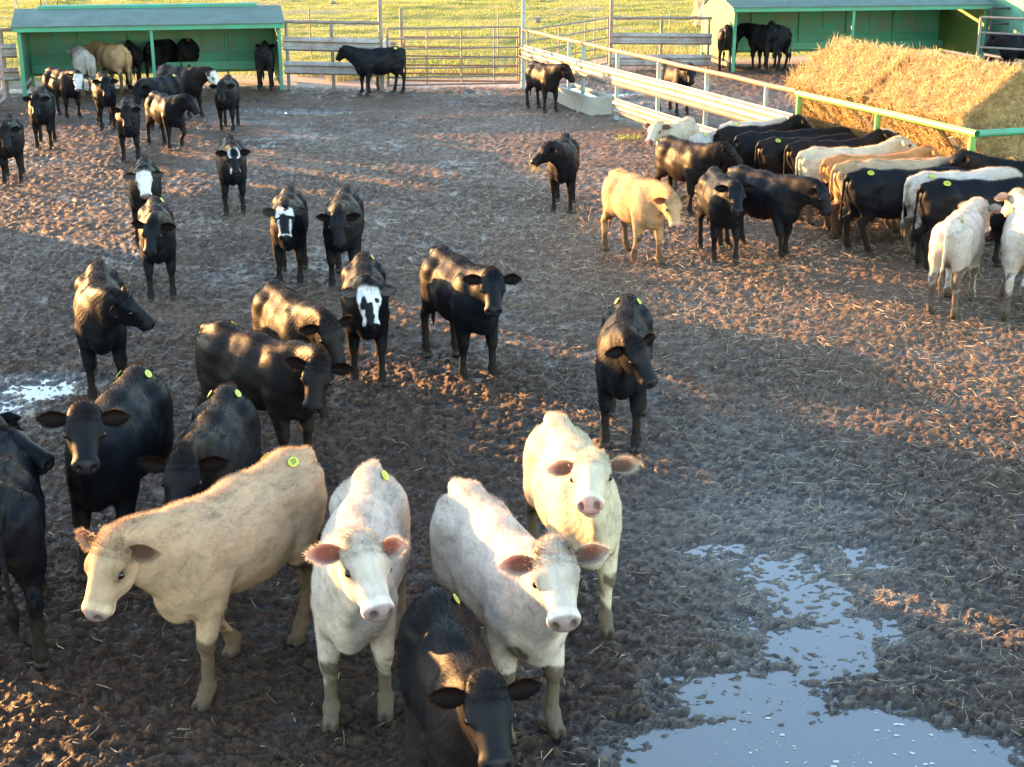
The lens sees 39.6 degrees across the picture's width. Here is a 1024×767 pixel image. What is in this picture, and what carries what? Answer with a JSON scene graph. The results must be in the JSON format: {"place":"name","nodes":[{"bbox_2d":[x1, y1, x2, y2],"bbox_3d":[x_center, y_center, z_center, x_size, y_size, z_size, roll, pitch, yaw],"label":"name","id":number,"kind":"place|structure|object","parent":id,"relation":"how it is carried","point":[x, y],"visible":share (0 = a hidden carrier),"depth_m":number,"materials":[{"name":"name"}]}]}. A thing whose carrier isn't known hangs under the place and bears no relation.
{"place":"outdoors","nodes":[
{"label":"outdoors","id":0,"kind":"place"},
{"bbox_2d":[0,0,1000,88],"bbox_3d":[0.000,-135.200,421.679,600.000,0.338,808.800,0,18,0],"label":"pasture","id":1,"kind":"structure","parent":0,"point":[294,79],"depth_m":58.43,"materials":[{"name":"plant"}]},
{"bbox_2d":[11,2,284,95],"bbox_3d":[-9.532,-8.825,37.815,6.820,2.430,2.650,-4,19,-12],"label":"shelter","id":2,"kind":"object","parent":1,"relation":"on","point":[227,37],"visible":0.81,"depth_m":37.67,"materials":[{"name":"green paint"}]},
{"bbox_2d":[143,38,176,76],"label":"steer","id":3,"kind":"object","parent":1,"relation":"on","point":[164,51],"visible":0.58,"depth_m":38.34,"materials":[{"name":"black"}]},
{"bbox_2d":[283,51,321,76],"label":"weed","id":4,"kind":"object","parent":1,"relation":"on","point":[299,57],"visible":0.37,"depth_m":40.81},
{"bbox_2d":[323,55,348,81],"bbox_3d":[-4.911,-8.834,39.634,1.132,0.851,1.357,-10,21,-28],"label":"weed","id":5,"kind":"object","parent":1,"relation":"on","point":[340,77],"visible":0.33,"depth_m":39.68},
{"bbox_2d":[0,8,700,54],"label":"wire fence","id":6,"kind":"object","parent":1,"relation":"on","point":[400,18],"visible":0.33,"depth_m":46.19,"materials":[{"name":"grey"}]},
{"bbox_2d":[342,76,359,80],"bbox_3d":[-4.515,-8.743,39.961,0.877,0.471,0.688,-7,20,-21],"label":"weed","id":7,"kind":"object","parent":1,"relation":"on","point":[348,78],"visible":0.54,"depth_m":39.89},
{"bbox_2d":[406,59,431,75],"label":"weed","id":8,"kind":"object","parent":1,"relation":"on","point":[422,71],"visible":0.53,"depth_m":41.12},
{"bbox_2d":[433,62,454,74],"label":"weed","id":9,"kind":"object","parent":1,"relation":"on","point":[443,71],"visible":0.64,"depth_m":41.27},
{"bbox_2d":[460,68,482,72],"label":"weed","id":10,"kind":"object","parent":1,"relation":"on","point":[472,71],"visible":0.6,"depth_m":41.41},
{"bbox_2d":[468,59,496,72],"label":"weed","id":11,"kind":"object","parent":1,"relation":"on","point":[488,70],"visible":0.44,"depth_m":41.40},
{"bbox_2d":[495,58,516,72],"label":"weed","id":12,"kind":"object","parent":1,"relation":"on","point":[505,70],"visible":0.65,"depth_m":42.06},
{"bbox_2d":[533,17,540,22],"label":"rock","id":13,"kind":"object","parent":1,"relation":"on","point":[535,19],"visible":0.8,"depth_m":60.84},
{"bbox_2d":[622,45,649,54],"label":"weed","id":14,"kind":"object","parent":1,"relation":"on","point":[638,50],"visible":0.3,"depth_m":45.51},
{"bbox_2d":[645,45,675,54],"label":"weed","id":15,"kind":"object","parent":1,"relation":"on","point":[664,51],"visible":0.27,"depth_m":44.80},
{"bbox_2d":[657,46,684,54],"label":"weed","id":16,"kind":"object","parent":1,"relation":"on","point":[674,50],"visible":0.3,"depth_m":45.52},
{"bbox_2d":[668,48,693,54],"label":"weed","id":17,"kind":"object","parent":1,"relation":"on","point":[680,53],"visible":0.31,"depth_m":45.00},
{"bbox_2d":[680,45,699,54],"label":"weed","id":18,"kind":"object","parent":1,"relation":"on","point":[684,51],"visible":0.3,"depth_m":46.05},
{"bbox_2d":[693,5,701,27],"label":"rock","id":19,"kind":"object","parent":1,"relation":"on","point":[697,22],"visible":0.06,"depth_m":57.96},
{"bbox_2d":[691,0,708,19],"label":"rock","id":20,"kind":"object","parent":1,"relation":"on","point":[697,4],"visible":0.06,"depth_m":59.04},
{"bbox_2d":[700,0,994,71],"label":"shelter","id":21,"kind":"object","parent":1,"relation":"on","point":[952,25],"visible":0.66,"depth_m":44.72,"materials":[{"name":"green paint"}]},
{"bbox_2d":[0,57,1023,766],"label":"ground","id":22,"kind":"structure","parent":0,"point":[146,699],"depth_m":13.31,"materials":[{"name":"soil"}]},
{"bbox_2d":[0,45,5,103],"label":"livestock gate","id":23,"kind":"structure","parent":22,"relation":"on","point":[2,90],"depth_m":34.93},
{"bbox_2d":[0,28,19,93],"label":"guardrail fence","id":24,"kind":"object","parent":22,"relation":"on","point":[9,51],"visible":0.81,"depth_m":36.71,"materials":[{"name":"metal"}]},
{"bbox_2d":[0,113,24,184],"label":"steer","id":25,"kind":"object","parent":22,"relation":"on","point":[12,138],"visible":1,"depth_m":24.51,"materials":[{"name":"black"}]},
{"bbox_2d":[0,409,49,669],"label":"steer","id":26,"kind":"object","parent":22,"relation":"on","point":[23,556],"visible":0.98,"depth_m":8.68,"materials":[{"name":"black"}]},
{"bbox_2d":[0,418,54,474],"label":"steer","id":27,"kind":"object","parent":22,"relation":"on","point":[43,460],"visible":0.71,"depth_m":9.49,"materials":[{"name":"black"}]},
{"bbox_2d":[22,86,56,148],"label":"steer","id":28,"kind":"object","parent":22,"relation":"on","point":[41,107],"visible":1,"depth_m":28.20,"materials":[{"name":"black"}]},
{"bbox_2d":[0,378,80,414],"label":"water","id":29,"kind":"structure","parent":22,"relation":"on","point":[37,393],"depth_m":14.16,"materials":[{"name":"grey liquid"}]},
{"bbox_2d":[42,66,90,118],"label":"steer","id":30,"kind":"object","parent":22,"relation":"on","point":[65,85],"visible":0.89,"depth_m":32.28,"materials":[{"name":"black"}]},
{"bbox_2d":[66,45,95,98],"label":"steer","id":31,"kind":"object","parent":22,"relation":"on","point":[83,61],"visible":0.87,"depth_m":35.73,"materials":[{"name":"white"}]},
{"bbox_2d":[32,362,174,581],"bbox_3d":[-2.818,0.576,10.200,0.676,1.481,2.072,1,18,3],"label":"steer","id":32,"kind":"object","parent":22,"relation":"on","point":[118,428],"visible":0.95,"depth_m":9.88,"materials":[{"name":"black"}]},
{"bbox_2d":[91,71,118,129],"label":"steer","id":33,"kind":"object","parent":22,"relation":"on","point":[103,89],"visible":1,"depth_m":30.62,"materials":[{"name":"black"}]},
{"bbox_2d":[83,41,132,93],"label":"steer","id":34,"kind":"object","parent":22,"relation":"on","point":[112,59],"visible":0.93,"depth_m":36.69,"materials":[{"name":"beige"}]},
{"bbox_2d":[73,259,154,402],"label":"steer","id":35,"kind":"object","parent":22,"relation":"on","point":[108,309],"visible":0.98,"depth_m":13.36,"materials":[{"name":"black"}]},
{"bbox_2d":[111,96,141,162],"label":"steer","id":36,"kind":"object","parent":22,"relation":"on","point":[127,109],"visible":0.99,"depth_m":26.57,"materials":[{"name":"black"}]},
{"bbox_2d":[124,40,141,88],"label":"steer","id":37,"kind":"object","parent":22,"relation":"on","point":[133,49],"visible":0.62,"depth_m":37.66,"materials":[{"name":"black"}]},
{"bbox_2d":[123,155,162,245],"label":"steer","id":38,"kind":"object","parent":22,"relation":"on","point":[144,175],"visible":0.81,"depth_m":19.83,"materials":[{"name":"black"}]},
{"bbox_2d":[129,195,176,301],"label":"steer","id":39,"kind":"object","parent":22,"relation":"on","point":[154,225],"visible":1,"depth_m":17.06,"materials":[{"name":"black"}]},
{"bbox_2d":[127,73,182,129],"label":"steer","id":40,"kind":"object","parent":22,"relation":"on","point":[168,83],"visible":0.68,"depth_m":30.56,"materials":[{"name":"black"}]},
{"bbox_2d":[144,89,199,150],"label":"steer","id":41,"kind":"object","parent":22,"relation":"on","point":[165,111],"visible":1,"depth_m":27.94,"materials":[{"name":"black"}]},
{"bbox_2d":[175,38,199,66],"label":"steer","id":42,"kind":"object","parent":22,"relation":"on","point":[187,49],"visible":0.6,"depth_m":38.72,"materials":[{"name":"black"}]},
{"bbox_2d":[156,64,218,117],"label":"steer","id":43,"kind":"object","parent":22,"relation":"on","point":[194,79],"visible":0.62,"depth_m":32.40,"materials":[{"name":"black"}]},
{"bbox_2d":[138,382,261,503],"bbox_3d":[-2.101,0.759,9.965,0.625,1.282,2.019,0,18,0],"label":"steer","id":44,"kind":"object","parent":22,"relation":"on","point":[218,439],"visible":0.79,"depth_m":9.63,"materials":[{"name":"black"}]},
{"bbox_2d":[74,444,327,712],"bbox_3d":[-1.765,1.161,8.669,0.657,1.355,2.220,10,21,27],"label":"steer","id":45,"kind":"object","parent":22,"relation":"on","point":[198,560],"visible":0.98,"depth_m":8.34,"materials":[{"name":"beige"}]},
{"bbox_2d":[208,74,239,131],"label":"steer","id":46,"kind":"object","parent":22,"relation":"on","point":[227,93],"visible":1,"depth_m":30.38,"materials":[{"name":"black"}]},
{"bbox_2d":[214,134,250,215],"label":"steer","id":47,"kind":"object","parent":22,"relation":"on","point":[231,153],"visible":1,"depth_m":21.94,"materials":[{"name":"black"}]},
{"bbox_2d":[254,40,275,90],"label":"steer","id":48,"kind":"object","parent":22,"relation":"on","point":[264,57],"visible":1,"depth_m":37.20,"materials":[{"name":"black"}]},
{"bbox_2d":[194,319,354,463],"bbox_3d":[-2.015,0.123,11.961,1.903,1.231,0.571,17,25,42],"label":"steer","id":49,"kind":"object","parent":22,"relation":"on","point":[284,382],"visible":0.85,"depth_m":11.71,"materials":[{"name":"black"}]},
{"bbox_2d":[262,184,308,284],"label":"steer","id":50,"kind":"object","parent":22,"relation":"on","point":[288,214],"visible":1,"depth_m":17.68,"materials":[{"name":"black"}]},
{"bbox_2d":[235,110,340,114],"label":"water","id":51,"kind":"structure","parent":22,"relation":"on","point":[304,113],"depth_m":33.82,"materials":[{"name":"grey liquid"}]},
{"bbox_2d":[250,277,353,423],"bbox_3d":[-1.969,-0.295,13.255,0.595,1.210,1.910,-9,20,-25],"label":"steer","id":52,"kind":"object","parent":22,"relation":"on","point":[280,309],"visible":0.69,"depth_m":12.82,"materials":[{"name":"black"}]},
{"bbox_2d":[282,0,383,90],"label":"guardrail fence","id":53,"kind":"object","parent":22,"relation":"on","point":[332,45],"visible":0.87,"depth_m":37.26,"materials":[{"name":"metal"}]},
{"bbox_2d":[316,184,364,288],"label":"steer","id":54,"kind":"object","parent":22,"relation":"on","point":[342,219],"visible":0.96,"depth_m":17.59,"materials":[{"name":"black"}]},
{"bbox_2d":[302,458,411,732],"bbox_3d":[-0.845,1.213,8.320,0.635,1.456,2.042,0,18,1],"label":"steer","id":55,"kind":"object","parent":22,"relation":"on","point":[359,554],"visible":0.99,"depth_m":8.03,"materials":[{"name":"white"}]},
{"bbox_2d":[338,250,396,386],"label":"steer","id":56,"kind":"object","parent":22,"relation":"on","point":[366,292],"visible":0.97,"depth_m":13.97,"materials":[{"name":"black"}]},
{"bbox_2d":[335,44,406,95],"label":"steer","id":57,"kind":"object","parent":22,"relation":"on","point":[367,62],"visible":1,"depth_m":36.44,"materials":[{"name":"black"}]},
{"bbox_2d":[365,38,396,89],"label":"steer","id":58,"kind":"object","parent":22,"relation":"on","point":[377,77],"visible":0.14,"depth_m":38.04,"materials":[{"name":"white"}]},
{"bbox_2d":[403,36,517,81],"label":"pipe gate","id":59,"kind":"structure","parent":22,"relation":"on","point":[404,46],"depth_m":38.34,"materials":[{"name":"metal"}]},
{"bbox_2d":[397,579,543,766],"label":"steer","id":60,"kind":"object","parent":22,"relation":"on","point":[459,695],"visible":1,"depth_m":6.82,"materials":[{"name":"black"}]},
{"bbox_2d":[419,245,521,382],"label":"steer","id":61,"kind":"object","parent":22,"relation":"on","point":[462,295],"visible":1,"depth_m":14.18,"materials":[{"name":"black"}]},
{"bbox_2d":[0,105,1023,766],"bbox_3d":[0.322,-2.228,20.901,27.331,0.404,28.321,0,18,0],"label":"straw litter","id":62,"kind":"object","parent":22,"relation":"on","point":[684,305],"visible":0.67,"depth_m":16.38,"materials":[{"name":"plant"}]},
{"bbox_2d":[429,475,611,745],"bbox_3d":[-0.037,1.274,8.150,0.605,1.448,2.014,-8,20,-22],"label":"steer","id":63,"kind":"object","parent":22,"relation":"on","point":[505,576],"visible":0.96,"depth_m":7.89,"materials":[{"name":"white"}]},
{"bbox_2d":[525,60,574,112],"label":"steer","id":64,"kind":"object","parent":22,"relation":"on","point":[544,78],"visible":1,"depth_m":33.36,"materials":[{"name":"black"}]},
{"bbox_2d":[530,132,579,212],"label":"steer","id":65,"kind":"object","parent":22,"relation":"on","point":[560,155],"visible":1,"depth_m":22.03,"materials":[{"name":"black"}]},
{"bbox_2d":[526,157,542,175],"bbox_3d":[0.329,-3.307,21.649,0.353,0.383,0.337,0,18,0],"label":"hay wisp","id":66,"kind":"object","parent":65,"relation":"hanging from","point":[538,167],"visible":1,"depth_m":21.68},
{"bbox_2d":[527,17,608,65],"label":"pipe gate","id":67,"kind":"structure","parent":22,"relation":"on","point":[584,32],"depth_m":40.61,"materials":[{"name":"metal"}]},
{"bbox_2d":[522,410,641,637],"bbox_3d":[0.391,0.877,9.351,0.620,1.444,1.975,-3,19,-10],"label":"steer","id":68,"kind":"object","parent":22,"relation":"on","point":[570,488],"visible":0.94,"depth_m":9.03,"materials":[{"name":"beige"}]},
{"bbox_2d":[557,83,613,115],"bbox_3d":[1.697,-6.795,34.237,0.598,0.530,2.747,-5,19,-15],"label":"water trough","id":69,"kind":"object","parent":22,"relation":"on","point":[590,102],"visible":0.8,"depth_m":33.52,"materials":[{"name":"concrete"}]},
{"bbox_2d":[594,293,657,452],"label":"steer","id":70,"kind":"object","parent":22,"relation":"on","point":[624,369],"visible":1,"depth_m":12.21,"materials":[{"name":"black"}]},
{"bbox_2d":[612,133,640,139],"bbox_3d":[2.438,-5.136,29.567,0.568,0.171,0.499,-9,21,-26],"label":"grass clump","id":71,"kind":"object","parent":22,"relation":"on","point":[634,137],"visible":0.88,"depth_m":29.56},
{"bbox_2d":[601,167,689,264],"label":"steer","id":72,"kind":"object","parent":22,"relation":"on","point":[640,204],"visible":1,"depth_m":18.90,"materials":[{"name":"beige"}]},
{"bbox_2d":[519,0,797,131],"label":"guardrail fence","id":73,"kind":"object","parent":22,"relation":"on","point":[706,101],"visible":0.69,"depth_m":30.18,"materials":[{"name":"metal"}]},
{"bbox_2d":[386,26,520,85],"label":"pipe gate","id":74,"kind":"structure","parent":73,"relation":"attached to","point":[461,57],"depth_m":37.45,"materials":[{"name":"metal"}]},
{"bbox_2d":[608,0,712,68],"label":"guardrail fence","id":75,"kind":"object","parent":22,"relation":"on","point":[661,38],"visible":0.86,"depth_m":42.36,"materials":[{"name":"metal"}]},
{"bbox_2d":[642,116,699,190],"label":"steer","id":76,"kind":"object","parent":22,"relation":"on","point":[686,127],"visible":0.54,"depth_m":23.79,"materials":[{"name":"white"}]},
{"bbox_2d":[660,58,696,115],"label":"steer","id":77,"kind":"object","parent":22,"relation":"on","point":[678,75],"visible":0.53,"depth_m":32.79,"materials":[{"name":"black"}]},
{"bbox_2d":[653,134,742,215],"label":"steer","id":78,"kind":"object","parent":22,"relation":"on","point":[688,162],"visible":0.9,"depth_m":22.01,"materials":[{"name":"black"}]},
{"bbox_2d":[685,123,748,191],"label":"steer","id":79,"kind":"object","parent":22,"relation":"on","point":[706,137],"visible":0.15,"depth_m":23.55,"materials":[{"name":"white"}]},
{"bbox_2d":[696,164,756,264],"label":"steer","id":80,"kind":"object","parent":22,"relation":"on","point":[721,195],"visible":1,"depth_m":18.95,"materials":[{"name":"black"}]},
{"bbox_2d":[717,24,738,70],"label":"steer","id":81,"kind":"object","parent":22,"relation":"on","point":[724,38],"visible":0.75,"depth_m":41.88,"materials":[{"name":"black"}]},
{"bbox_2d":[719,115,792,128],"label":"steer","id":82,"kind":"object","parent":22,"relation":"on","point":[766,121],"visible":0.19,"depth_m":24.72,"materials":[{"name":"white"}]},
{"bbox_2d":[713,113,812,173],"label":"steer","id":83,"kind":"object","parent":22,"relation":"on","point":[728,133],"visible":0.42,"depth_m":23.71,"materials":[{"name":"black"}]},
{"bbox_2d":[737,22,792,72],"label":"steer","id":84,"kind":"object","parent":22,"relation":"on","point":[753,34],"visible":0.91,"depth_m":41.88,"materials":[{"name":"black"}]},
{"bbox_2d":[762,21,781,72],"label":"steer","id":85,"kind":"object","parent":22,"relation":"on","point":[771,35],"visible":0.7,"depth_m":41.54,"materials":[{"name":"black"}]},
{"bbox_2d":[724,164,832,259],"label":"steer","id":86,"kind":"object","parent":22,"relation":"on","point":[780,201],"visible":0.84,"depth_m":19.12,"materials":[{"name":"black"}]},
{"bbox_2d":[732,128,832,169],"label":"steer","id":87,"kind":"object","parent":22,"relation":"on","point":[744,144],"visible":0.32,"depth_m":22.97,"materials":[{"name":"black"}]},
{"bbox_2d":[754,132,858,174],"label":"steer","id":88,"kind":"object","parent":22,"relation":"on","point":[769,152],"visible":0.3,"depth_m":22.33,"materials":[{"name":"black"}]},
{"bbox_2d":[766,126,853,137],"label":"steer","id":89,"kind":"object","parent":22,"relation":"on","point":[830,130],"visible":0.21,"depth_m":23.26,"materials":[{"name":"black"}]},
{"bbox_2d":[783,127,902,213],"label":"steer","id":90,"kind":"object","parent":22,"relation":"on","point":[873,137],"visible":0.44,"depth_m":22.09,"materials":[{"name":"black"}]},
{"bbox_2d":[795,135,916,224],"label":"steer","id":91,"kind":"object","parent":22,"relation":"on","point":[808,162],"visible":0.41,"depth_m":21.30,"materials":[{"name":"white"}]},
{"bbox_2d":[819,143,939,234],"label":"steer","id":92,"kind":"object","parent":22,"relation":"on","point":[921,151],"visible":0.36,"depth_m":20.71,"materials":[{"name":"beige"}]},
{"bbox_2d":[829,157,929,242],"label":"steer","id":93,"kind":"object","parent":22,"relation":"on","point":[840,171],"visible":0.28,"depth_m":20.18,"materials":[{"name":"beige"}]},
{"bbox_2d":[856,155,949,242],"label":"steer","id":94,"kind":"object","parent":22,"relation":"on","point":[892,163],"visible":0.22,"depth_m":20.11,"materials":[{"name":"white"}]},
{"bbox_2d":[838,165,969,255],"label":"steer","id":95,"kind":"object","parent":22,"relation":"on","point":[872,194],"visible":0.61,"depth_m":19.32,"materials":[{"name":"black"}]},
{"bbox_2d":[795,89,1023,151],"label":"hay feeder","id":96,"kind":"object","parent":22,"relation":"on","point":[973,134],"visible":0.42,"depth_m":21.82,"materials":[{"name":"green paint"}]},
{"bbox_2d":[780,31,921,136],"bbox_3d":[6.166,-5.067,25.011,2.186,2.113,2.801,-6,19,-17],"label":"hay bale","id":97,"kind":"object","parent":96,"relation":"on","point":[846,69],"visible":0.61,"depth_m":24.73},
{"bbox_2d":[862,47,1023,160],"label":"hay bale","id":98,"kind":"object","parent":96,"relation":"on","point":[975,94],"visible":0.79,"depth_m":21.88},
{"bbox_2d":[876,138,1023,223],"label":"loose hay","id":99,"kind":"object","parent":22,"relation":"on","point":[1017,144],"visible":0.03,"depth_m":21.27},
{"bbox_2d":[899,166,1021,256],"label":"steer","id":100,"kind":"object","parent":22,"relation":"on","point":[912,184],"visible":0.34,"depth_m":19.23,"materials":[{"name":"white"}]},
{"bbox_2d":[926,196,1003,319],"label":"steer","id":101,"kind":"object","parent":22,"relation":"on","point":[957,243],"visible":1,"depth_m":16.47,"materials":[{"name":"white"}]},
{"bbox_2d":[910,176,1023,272],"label":"steer","id":102,"kind":"object","parent":22,"relation":"on","point":[939,200],"visible":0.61,"depth_m":18.39,"materials":[{"name":"black"}]},
{"bbox_2d":[938,148,1023,244],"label":"steer","id":103,"kind":"object","parent":22,"relation":"on","point":[968,160],"visible":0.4,"depth_m":19.96,"materials":[{"name":"black"}]},
{"bbox_2d":[974,0,1023,66],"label":"shelter","id":104,"kind":"object","parent":22,"relation":"on","point":[1016,10],"visible":0.25,"depth_m":42.85,"materials":[{"name":"green paint"}]},
{"bbox_2d":[987,7,1010,51],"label":"corral gate","id":105,"kind":"structure","parent":104,"relation":"attached to","point":[991,13],"depth_m":42.64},
{"bbox_2d":[975,16,1023,64],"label":"corral gate","id":106,"kind":"structure","parent":22,"relation":"on","point":[980,32],"depth_m":39.28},
{"bbox_2d":[982,31,1023,65],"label":"steer","id":107,"kind":"object","parent":22,"relation":"on","point":[1006,41],"visible":0.71,"depth_m":39.85,"materials":[{"name":"black"}]},
{"bbox_2d":[994,187,1023,319],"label":"steer","id":108,"kind":"object","parent":22,"relation":"on","point":[1012,250],"visible":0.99,"depth_m":16.38,"materials":[{"name":"white"}]},
{"bbox_2d":[580,544,1023,766],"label":"water","id":109,"kind":"structure","parent":0,"point":[842,738],"depth_m":8.38,"materials":[{"name":"grey liquid"}]},
{"bbox_2d":[714,703,992,766],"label":"foam","id":110,"kind":"object","parent":109,"relation":"on","point":[834,761],"visible":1,"depth_m":8.14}
]}

